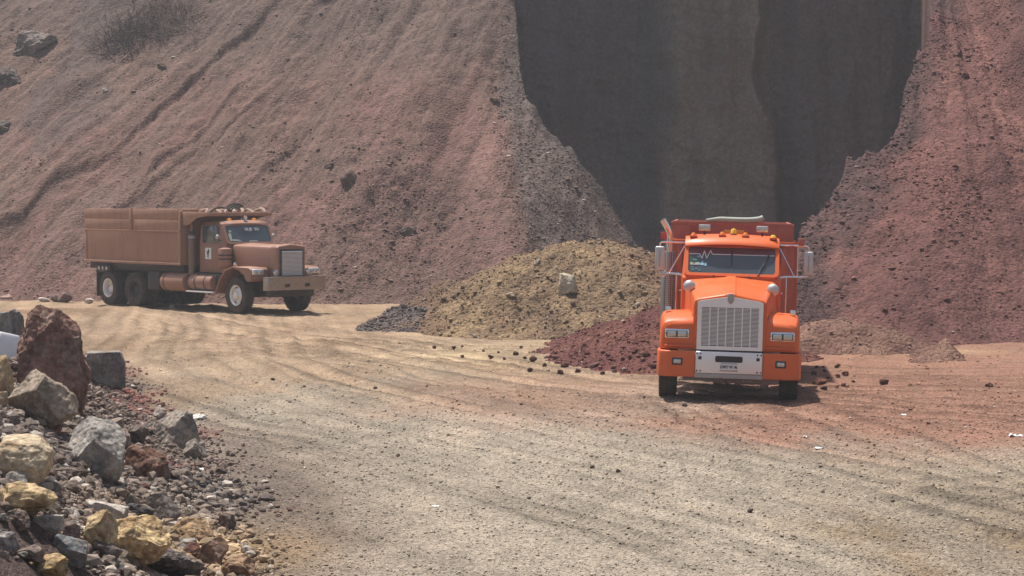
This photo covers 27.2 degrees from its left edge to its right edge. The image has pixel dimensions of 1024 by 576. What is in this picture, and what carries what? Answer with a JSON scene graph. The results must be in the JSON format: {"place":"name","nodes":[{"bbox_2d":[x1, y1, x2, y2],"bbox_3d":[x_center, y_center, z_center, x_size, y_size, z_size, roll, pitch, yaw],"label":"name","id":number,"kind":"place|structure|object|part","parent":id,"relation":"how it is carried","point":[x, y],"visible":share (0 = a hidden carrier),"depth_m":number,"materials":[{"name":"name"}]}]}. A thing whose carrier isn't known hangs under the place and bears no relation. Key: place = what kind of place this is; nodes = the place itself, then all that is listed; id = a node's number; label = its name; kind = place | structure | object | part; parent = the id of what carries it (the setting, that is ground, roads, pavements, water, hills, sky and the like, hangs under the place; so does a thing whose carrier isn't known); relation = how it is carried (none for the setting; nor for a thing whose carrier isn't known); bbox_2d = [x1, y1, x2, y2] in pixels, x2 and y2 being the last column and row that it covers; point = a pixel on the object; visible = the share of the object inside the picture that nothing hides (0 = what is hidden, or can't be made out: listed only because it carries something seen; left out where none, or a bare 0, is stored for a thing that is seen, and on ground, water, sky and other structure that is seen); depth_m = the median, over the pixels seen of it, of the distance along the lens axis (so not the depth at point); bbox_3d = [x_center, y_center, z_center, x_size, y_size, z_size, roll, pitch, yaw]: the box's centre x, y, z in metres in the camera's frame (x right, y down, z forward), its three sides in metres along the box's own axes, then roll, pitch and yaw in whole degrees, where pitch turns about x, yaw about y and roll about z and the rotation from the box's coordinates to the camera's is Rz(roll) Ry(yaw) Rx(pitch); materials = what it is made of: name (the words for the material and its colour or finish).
{"place":"outdoors","nodes":[
{"label":"outdoors","id":0,"kind":"place"},
{"bbox_2d":[0,0,637,304],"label":"hillside","id":1,"kind":"structure","parent":0,"point":[49,114],"depth_m":77.06,"materials":[{"name":"soil"}]},
{"bbox_2d":[0,120,11,133],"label":"rock","id":2,"kind":"object","parent":1,"relation":"on","point":[4,125],"visible":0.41,"depth_m":80.65,"materials":[{"name":"grey stone"}]},
{"bbox_2d":[0,67,20,85],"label":"rock","id":3,"kind":"object","parent":1,"relation":"on","point":[9,76],"visible":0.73,"depth_m":83.07,"materials":[{"name":"grey stone"}]},
{"bbox_2d":[12,30,57,55],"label":"boulder","id":4,"kind":"object","parent":1,"relation":"on","point":[31,42],"visible":0.99,"depth_m":84.45,"materials":[{"name":"grey stone"}]},
{"bbox_2d":[81,0,187,63],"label":"dry bush","id":5,"kind":"object","parent":1,"relation":"on","point":[128,39],"visible":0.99,"depth_m":84.05,"materials":[{"name":"plant"}]},
{"bbox_2d":[157,63,166,68],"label":"rock","id":6,"kind":"object","parent":1,"relation":"on","point":[161,65],"visible":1,"depth_m":82.08,"materials":[{"name":"grey stone"}]},
{"bbox_2d":[121,0,219,45],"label":"dry bush","id":7,"kind":"object","parent":1,"relation":"on","point":[167,14],"visible":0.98,"depth_m":84.81,"materials":[{"name":"brown plant"}]},
{"bbox_2d":[0,0,636,303],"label":"hillside scree","id":8,"kind":"structure","parent":1,"relation":"on","point":[476,189],"depth_m":73.93,"materials":[{"name":"gravel"}]},
{"bbox_2d":[324,162,333,168],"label":"rock","id":9,"kind":"object","parent":1,"relation":"on","point":[329,166],"visible":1,"depth_m":74.60,"materials":[{"name":"grey stone"}]},
{"bbox_2d":[340,168,356,185],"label":"boulder","id":10,"kind":"object","parent":1,"relation":"on","point":[348,176],"visible":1,"depth_m":73.44,"materials":[{"name":"grey stone"}]},
{"bbox_2d":[399,226,416,235],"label":"rock","id":11,"kind":"object","parent":1,"relation":"on","point":[407,230],"visible":1,"depth_m":71.51,"materials":[{"name":"grey stone"}]},
{"bbox_2d":[490,97,499,102],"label":"rock","id":12,"kind":"object","parent":1,"relation":"on","point":[494,99],"visible":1,"depth_m":77.96,"materials":[{"name":"grey stone"}]},
{"bbox_2d":[0,300,1023,575],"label":"ground","id":13,"kind":"structure","parent":0,"point":[154,334],"depth_m":29.23,"materials":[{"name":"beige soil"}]},
{"bbox_2d":[0,513,7,520],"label":"stone","id":14,"kind":"object","parent":13,"relation":"on","point":[3,516],"visible":1,"depth_m":16.83,"materials":[{"name":"grey stone"}]},
{"bbox_2d":[0,391,7,406],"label":"rock","id":15,"kind":"object","parent":13,"relation":"on","point":[4,399],"visible":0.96,"depth_m":22.49,"materials":[{"name":"beige stone"}]},
{"bbox_2d":[0,551,9,559],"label":"stone","id":16,"kind":"object","parent":13,"relation":"on","point":[4,554],"visible":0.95,"depth_m":15.95,"materials":[{"name":"grey stone"}]},
{"bbox_2d":[0,312,11,333],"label":"rock","id":17,"kind":"object","parent":13,"relation":"on","point":[5,323],"visible":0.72,"depth_m":33.14,"materials":[{"name":"grey stone"}]},
{"bbox_2d":[0,294,11,298],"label":"rock","id":18,"kind":"object","parent":13,"relation":"on","point":[8,296],"visible":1,"depth_m":71.07,"materials":[{"name":"beige stone"}]},
{"bbox_2d":[0,501,12,511],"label":"stone","id":19,"kind":"object","parent":13,"relation":"on","point":[5,506],"visible":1,"depth_m":17.05,"materials":[{"name":"grey stone"}]},
{"bbox_2d":[0,355,13,391],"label":"rock","id":20,"kind":"object","parent":13,"relation":"on","point":[6,380],"visible":0.75,"depth_m":23.76,"materials":[{"name":"beige stone"}]},
{"bbox_2d":[0,531,19,553],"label":"rock","id":21,"kind":"object","parent":13,"relation":"on","point":[9,542],"visible":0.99,"depth_m":16.22,"materials":[{"name":"grey stone"}]},
{"bbox_2d":[0,332,19,357],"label":"plastic container","id":22,"kind":"object","parent":13,"relation":"on","point":[8,344],"visible":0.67,"depth_m":29.11,"materials":[{"name":"white plastic"}]},
{"bbox_2d":[9,309,24,335],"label":"rock","id":23,"kind":"object","parent":13,"relation":"on","point":[17,322],"visible":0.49,"depth_m":34.88,"materials":[{"name":"grey stone"}]},
{"bbox_2d":[6,471,27,482],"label":"rock","id":24,"kind":"object","parent":13,"relation":"on","point":[17,476],"visible":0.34,"depth_m":18.25,"materials":[{"name":"grey stone"}]},
{"bbox_2d":[7,508,30,531],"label":"rock","id":25,"kind":"object","parent":13,"relation":"on","point":[19,518],"visible":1,"depth_m":16.99,"materials":[{"name":"stone"}]},
{"bbox_2d":[17,551,27,558],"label":"stone","id":26,"kind":"object","parent":13,"relation":"on","point":[22,554],"visible":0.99,"depth_m":16.32,"materials":[{"name":"grey stone"}]},
{"bbox_2d":[0,434,53,484],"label":"boulder","id":27,"kind":"object","parent":13,"relation":"on","point":[30,456],"visible":0.79,"depth_m":18.36,"materials":[{"name":"beige stone"}]},
{"bbox_2d":[0,481,57,516],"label":"boulder","id":28,"kind":"object","parent":13,"relation":"on","point":[32,499],"visible":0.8,"depth_m":17.23,"materials":[{"name":"beige stone"}]},
{"bbox_2d":[37,297,49,301],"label":"rock","id":29,"kind":"object","parent":13,"relation":"on","point":[42,299],"visible":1,"depth_m":70.08,"materials":[{"name":"beige stone"}]},
{"bbox_2d":[8,369,78,428],"bbox_3d":[-5.034,1.212,22.685,0.752,0.688,0.602,0,3,0],"label":"boulder","id":30,"kind":"object","parent":13,"relation":"on","point":[36,394],"visible":0.92,"depth_m":22.49,"materials":[{"name":"grey stone"}]},
{"bbox_2d":[32,514,64,533],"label":"rock","id":31,"kind":"object","parent":13,"relation":"on","point":[55,523],"visible":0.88,"depth_m":17.28,"materials":[{"name":"grey stone"}]},
{"bbox_2d":[43,530,54,540],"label":"stone","id":32,"kind":"object","parent":13,"relation":"on","point":[48,535],"visible":1,"depth_m":17.19,"materials":[{"name":"grey stone"}]},
{"bbox_2d":[30,553,68,575],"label":"rock","id":33,"kind":"object","parent":13,"relation":"on","point":[54,564],"visible":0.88,"depth_m":16.45,"materials":[{"name":"beige stone"}]},
{"bbox_2d":[15,544,44,562],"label":"rock","id":34,"kind":"object","parent":33,"relation":"on","point":[35,552],"visible":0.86,"depth_m":16.40,"materials":[{"name":"stone"}]},
{"bbox_2d":[50,294,57,301],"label":"rock","id":35,"kind":"object","parent":13,"relation":"on","point":[53,297],"visible":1,"depth_m":70.20,"materials":[{"name":"grey stone"}]},
{"bbox_2d":[16,304,91,414],"bbox_3d":[-5.897,0.925,27.222,0.961,1.442,0.673,0,3,0],"label":"boulder","id":36,"kind":"object","parent":13,"relation":"on","point":[49,344],"visible":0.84,"depth_m":26.96,"materials":[{"name":"brown stone"}]},
{"bbox_2d":[50,425,61,434],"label":"rock","id":37,"kind":"object","parent":13,"relation":"on","point":[56,429],"visible":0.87,"depth_m":22.57,"materials":[{"name":"brown stone"}]},
{"bbox_2d":[57,292,72,302],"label":"rock","id":38,"kind":"object","parent":13,"relation":"on","point":[63,297],"visible":0.99,"depth_m":70.04,"materials":[{"name":"stone"}]},
{"bbox_2d":[52,534,87,568],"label":"rock","id":39,"kind":"object","parent":13,"relation":"on","point":[74,551],"visible":0.88,"depth_m":17.14,"materials":[{"name":"grey stone"}]},
{"bbox_2d":[63,521,80,537],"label":"rock","id":40,"kind":"object","parent":13,"relation":"on","point":[71,529],"visible":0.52,"depth_m":17.65,"materials":[{"name":"stone"}]},
{"bbox_2d":[80,515,86,525],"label":"rock","id":41,"kind":"object","parent":13,"relation":"on","point":[83,518],"visible":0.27,"depth_m":18.43,"materials":[{"name":"grey stone"}]},
{"bbox_2d":[85,298,93,303],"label":"rock","id":42,"kind":"object","parent":13,"relation":"on","point":[89,300],"visible":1,"depth_m":69.70,"materials":[{"name":"beige stone"}]},
{"bbox_2d":[88,543,92,552],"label":"stone","id":43,"kind":"object","parent":13,"relation":"on","point":[90,547],"visible":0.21,"depth_m":17.68,"materials":[{"name":"stone"}]},
{"bbox_2d":[90,550,99,554],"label":"stone","id":44,"kind":"object","parent":13,"relation":"on","point":[96,552],"visible":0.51,"depth_m":17.69,"materials":[{"name":"grey stone"}]},
{"bbox_2d":[68,416,125,480],"bbox_3d":[-4.249,1.641,21.579,0.594,0.655,0.475,0,3,0],"label":"boulder","id":45,"kind":"object","parent":13,"relation":"on","point":[100,443],"visible":0.85,"depth_m":21.50,"materials":[{"name":"grey stone"}]},
{"bbox_2d":[83,509,119,546],"bbox_3d":[-3.467,2.085,17.836,0.315,0.454,0.252,0,3,0],"label":"rock","id":46,"kind":"object","parent":13,"relation":"on","point":[101,525],"visible":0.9,"depth_m":17.76,"materials":[{"name":"beige stone"}]},
{"bbox_2d":[86,350,125,387],"bbox_3d":[-6.883,1.377,35.880,0.661,0.621,0.529,0,3,-8],"label":"rock","id":47,"kind":"object","parent":13,"relation":"on","point":[108,368],"visible":0.83,"depth_m":35.64,"materials":[{"name":"grey stone"}]},
{"bbox_2d":[92,539,122,560],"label":"rock","id":48,"kind":"object","parent":13,"relation":"on","point":[116,551],"visible":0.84,"depth_m":17.70,"materials":[{"name":"grey stone"}]},
{"bbox_2d":[86,500,129,518],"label":"rock","id":49,"kind":"object","parent":13,"relation":"on","point":[117,511],"visible":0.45,"depth_m":19.05,"materials":[{"name":"grey stone"}]},
{"bbox_2d":[111,417,123,428],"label":"rock","id":50,"kind":"object","parent":13,"relation":"on","point":[119,421],"visible":0.35,"depth_m":26.79,"materials":[{"name":"grey stone"}]},
{"bbox_2d":[111,486,126,497],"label":"stone","id":51,"kind":"object","parent":13,"relation":"on","point":[124,487],"visible":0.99,"depth_m":21.44,"materials":[{"name":"grey stone"}]},
{"bbox_2d":[123,428,131,449],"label":"rock","id":52,"kind":"object","parent":13,"relation":"on","point":[128,440],"visible":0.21,"depth_m":24.33,"materials":[{"name":"grey stone"}]},
{"bbox_2d":[0,384,263,575],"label":"front rubble","id":53,"kind":"object","parent":13,"relation":"on","point":[15,416],"visible":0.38,"depth_m":21.37,"materials":[{"name":"stone"}]},
{"bbox_2d":[128,424,148,443],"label":"rock","id":54,"kind":"object","parent":13,"relation":"on","point":[138,433],"visible":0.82,"depth_m":27.25,"materials":[{"name":"grey stone"}]},
{"bbox_2d":[127,503,153,515],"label":"rock","id":55,"kind":"object","parent":13,"relation":"on","point":[138,509],"visible":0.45,"depth_m":20.09,"materials":[{"name":"grey stone"}]},
{"bbox_2d":[116,514,172,566],"bbox_3d":[-3.284,2.256,18.678,0.578,0.504,0.463,0,3,0],"label":"boulder","id":56,"kind":"object","parent":13,"relation":"on","point":[144,539],"visible":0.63,"depth_m":18.53,"materials":[{"name":"beige stone"}]},
{"bbox_2d":[142,483,149,488],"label":"stone","id":57,"kind":"object","parent":13,"relation":"on","point":[146,485],"visible":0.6,"depth_m":23.01,"materials":[{"name":"stone"}]},
{"bbox_2d":[124,444,170,479],"bbox_3d":[-4.082,1.990,23.669,0.516,0.468,0.404,1,3,12],"label":"rock","id":58,"kind":"object","parent":13,"relation":"on","point":[144,461],"visible":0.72,"depth_m":23.60,"materials":[{"name":"stone"}]},
{"bbox_2d":[0,333,302,575],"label":"bank rubble","id":59,"kind":"object","parent":13,"relation":"on","point":[135,413],"visible":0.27,"depth_m":26.18,"materials":[{"name":"gravel"}]},
{"bbox_2d":[153,407,166,418],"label":"rock","id":60,"kind":"object","parent":13,"relation":"on","point":[159,413],"visible":0.84,"depth_m":33.38,"materials":[{"name":"grey stone"}]},
{"bbox_2d":[156,486,165,491],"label":"stone","id":61,"kind":"object","parent":13,"relation":"on","point":[161,488],"visible":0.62,"depth_m":23.13,"materials":[{"name":"grey stone"}]},
{"bbox_2d":[145,491,180,519],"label":"rock","id":62,"kind":"object","parent":13,"relation":"on","point":[162,504],"visible":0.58,"depth_m":21.98,"materials":[{"name":"grey stone"}]},
{"bbox_2d":[147,548,204,575],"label":"rock","id":63,"kind":"object","parent":13,"relation":"on","point":[171,562],"visible":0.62,"depth_m":18.89,"materials":[{"name":"grey stone"}]},
{"bbox_2d":[155,410,199,447],"bbox_3d":[-4.617,1.974,29.147,0.541,0.599,0.460,-1,3,-27],"label":"boulder","id":64,"kind":"object","parent":13,"relation":"on","point":[178,428],"visible":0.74,"depth_m":29.00,"materials":[{"name":"grey stone"}]},
{"bbox_2d":[178,543,186,548],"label":"stone","id":65,"kind":"object","parent":13,"relation":"on","point":[181,545],"visible":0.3,"depth_m":20.63,"materials":[{"name":"beige stone"}]},
{"bbox_2d":[179,538,196,544],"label":"stone","id":66,"kind":"object","parent":13,"relation":"on","point":[186,541],"visible":0.47,"depth_m":20.91,"materials":[{"name":"grey stone"}]},
{"bbox_2d":[169,516,213,541],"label":"rock","id":67,"kind":"object","parent":13,"relation":"on","point":[198,529],"visible":0.61,"depth_m":21.38,"materials":[{"name":"beige stone"}]},
{"bbox_2d":[183,541,200,556],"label":"rock","id":68,"kind":"object","parent":13,"relation":"on","point":[193,548],"visible":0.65,"depth_m":20.08,"materials":[{"name":"stone"}]},
{"bbox_2d":[182,437,207,458],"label":"rock","id":69,"kind":"object","parent":13,"relation":"on","point":[194,448],"visible":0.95,"depth_m":27.98,"materials":[{"name":"grey stone"}]},
{"bbox_2d":[193,414,205,419],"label":"rock","id":70,"kind":"object","parent":13,"relation":"on","point":[197,416],"visible":0.84,"depth_m":33.38,"materials":[{"name":"white stone"}]},
{"bbox_2d":[83,208,325,313],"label":"dump truck","id":71,"kind":"object","parent":13,"relation":"on","point":[153,256],"visible":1,"depth_m":64.50,"materials":[{"name":"brown paint"}]},
{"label":"door","id":72,"kind":"part","parent":71,"relation":"part of","materials":[{"name":"brown paint"}]},
{"bbox_2d":[208,203,243,212],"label":"coiled hose","id":73,"kind":"object","parent":71,"relation":"on","point":[236,206],"visible":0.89,"depth_m":64.58,"materials":[{"name":"rubber"}]},
{"bbox_2d":[199,207,266,212],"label":"crumpled tarp","id":74,"kind":"object","parent":71,"relation":"on","point":[207,210],"visible":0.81,"depth_m":64.65,"materials":[{"name":"beige fabric"}]},
{"bbox_2d":[196,536,228,564],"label":"rock","id":75,"kind":"object","parent":13,"relation":"on","point":[213,551],"visible":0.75,"depth_m":19.95,"materials":[{"name":"brown stone"}]},
{"bbox_2d":[217,513,235,529],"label":"rock","id":76,"kind":"object","parent":13,"relation":"on","point":[227,520],"visible":0.94,"depth_m":22.27,"materials":[{"name":"stone"}]},
{"bbox_2d":[221,555,255,575],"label":"rock","id":77,"kind":"object","parent":13,"relation":"on","point":[237,565],"visible":1,"depth_m":19.43,"materials":[{"name":"beige stone"}]},
{"bbox_2d":[355,303,427,331],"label":"gravel pile","id":78,"kind":"object","parent":13,"relation":"on","point":[414,313],"visible":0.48,"depth_m":55.23,"materials":[{"name":"gravel"}]},
{"bbox_2d":[375,240,660,339],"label":"dirt pile","id":79,"kind":"object","parent":13,"relation":"on","point":[572,318],"visible":0.6,"depth_m":54.52,"materials":[{"name":"soil"}]},
{"bbox_2d":[506,292,514,296],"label":"rock","id":80,"kind":"object","parent":79,"relation":"on","point":[510,294],"visible":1,"depth_m":54.26,"materials":[{"name":"beige stone"}]},
{"bbox_2d":[400,238,660,339],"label":"mound crumbs","id":81,"kind":"object","parent":79,"relation":"on","point":[573,302],"visible":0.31,"depth_m":54.85,"materials":[{"name":"gravel"}]},
{"bbox_2d":[533,259,540,265],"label":"rock","id":82,"kind":"object","parent":79,"relation":"on","point":[536,263],"visible":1,"depth_m":56.30,"materials":[{"name":"grey stone"}]},
{"bbox_2d":[558,273,577,295],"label":"boulder","id":83,"kind":"object","parent":79,"relation":"on","point":[567,284],"visible":1,"depth_m":54.35,"materials":[{"name":"grey stone"}]},
{"bbox_2d":[529,355,536,361],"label":"clod","id":84,"kind":"object","parent":13,"relation":"on","point":[532,358],"visible":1,"depth_m":43.77,"materials":[{"name":"soil"}]},
{"bbox_2d":[530,304,820,374],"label":"dirt pile","id":85,"kind":"object","parent":13,"relation":"on","point":[619,328],"visible":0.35,"depth_m":44.75,"materials":[{"name":"soil"}]},
{"bbox_2d":[642,352,650,356],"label":"clod","id":86,"kind":"object","parent":85,"relation":"on","point":[646,354],"visible":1,"depth_m":42.42,"materials":[{"name":"brown soil"}]},
{"bbox_2d":[528,305,823,373],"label":"red pile crumbs","id":87,"kind":"object","parent":13,"relation":"on","point":[603,351],"visible":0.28,"depth_m":44.81,"materials":[{"name":"gravel"}]},
{"bbox_2d":[655,218,813,399],"bbox_3d":[4.141,0.241,39.768,2.795,3.057,8.739,2,3,6],"label":"dump truck","id":88,"kind":"object","parent":13,"relation":"on","point":[728,301],"visible":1,"depth_m":36.17,"materials":[{"name":"orange paint"}]},
{"bbox_3d":[3.065,-0.034,38.231,0.103,1.480,0.950,2,3,6],"label":"door","id":89,"kind":"part","parent":88,"relation":"part of","materials":[{"name":"orange paint"}]},
{"bbox_2d":[706,215,763,222],"bbox_3d":[4.182,-1.294,39.665,1.088,0.139,0.119,0,3,3],"label":"rolled tarp","id":90,"kind":"object","parent":88,"relation":"on","point":[740,219],"visible":1,"depth_m":39.63,"materials":[{"name":"white fabric"}]},
{"bbox_2d":[815,378,826,384],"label":"rock","id":91,"kind":"object","parent":13,"relation":"on","point":[818,381],"visible":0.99,"depth_m":38.83,"materials":[{"name":"stone"}]},
{"bbox_2d":[800,317,929,354],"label":"dirt pile","id":92,"kind":"object","parent":13,"relation":"on","point":[825,337],"visible":0.51,"depth_m":47.00,"materials":[{"name":"soil"}]},
{"bbox_2d":[800,316,963,361],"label":"heap crumbs","id":93,"kind":"object","parent":13,"relation":"on","point":[831,332],"visible":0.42,"depth_m":47.04,"materials":[{"name":"stone"}]},
{"bbox_2d":[879,379,888,384],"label":"rock","id":94,"kind":"object","parent":13,"relation":"on","point":[883,381],"visible":0.99,"depth_m":38.80,"materials":[{"name":"brown stone"}]},
{"bbox_2d":[908,338,966,362],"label":"dirt pile","id":95,"kind":"object","parent":13,"relation":"on","point":[943,352],"visible":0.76,"depth_m":44.66,"materials":[{"name":"soil"}]},
{"bbox_2d":[985,382,992,386],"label":"rock","id":96,"kind":"object","parent":13,"relation":"on","point":[989,384],"visible":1,"depth_m":38.09,"materials":[{"name":"brown stone"}]},
{"bbox_2d":[515,0,921,252],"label":"cliff","id":97,"kind":"structure","parent":0,"point":[687,78],"depth_m":88.40,"materials":[{"name":"grey stone"}]},
{"bbox_2d":[796,0,1023,345],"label":"scree slope","id":98,"kind":"structure","parent":0,"point":[988,272],"depth_m":54.86,"materials":[{"name":"brown gravel"}]},
{"bbox_2d":[796,0,1023,343],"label":"slope scree","id":99,"kind":"structure","parent":98,"relation":"on","point":[891,198],"depth_m":55.84,"materials":[{"name":"stone"}]},
{"bbox_2d":[953,50,961,55],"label":"rock","id":100,"kind":"object","parent":98,"relation":"on","point":[957,52],"visible":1,"depth_m":61.19,"materials":[{"name":"stone"}]},
{"bbox_2d":[961,71,968,77],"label":"rock","id":101,"kind":"object","parent":98,"relation":"on","point":[964,75],"visible":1,"depth_m":60.34,"materials":[{"name":"stone"}]}
]}

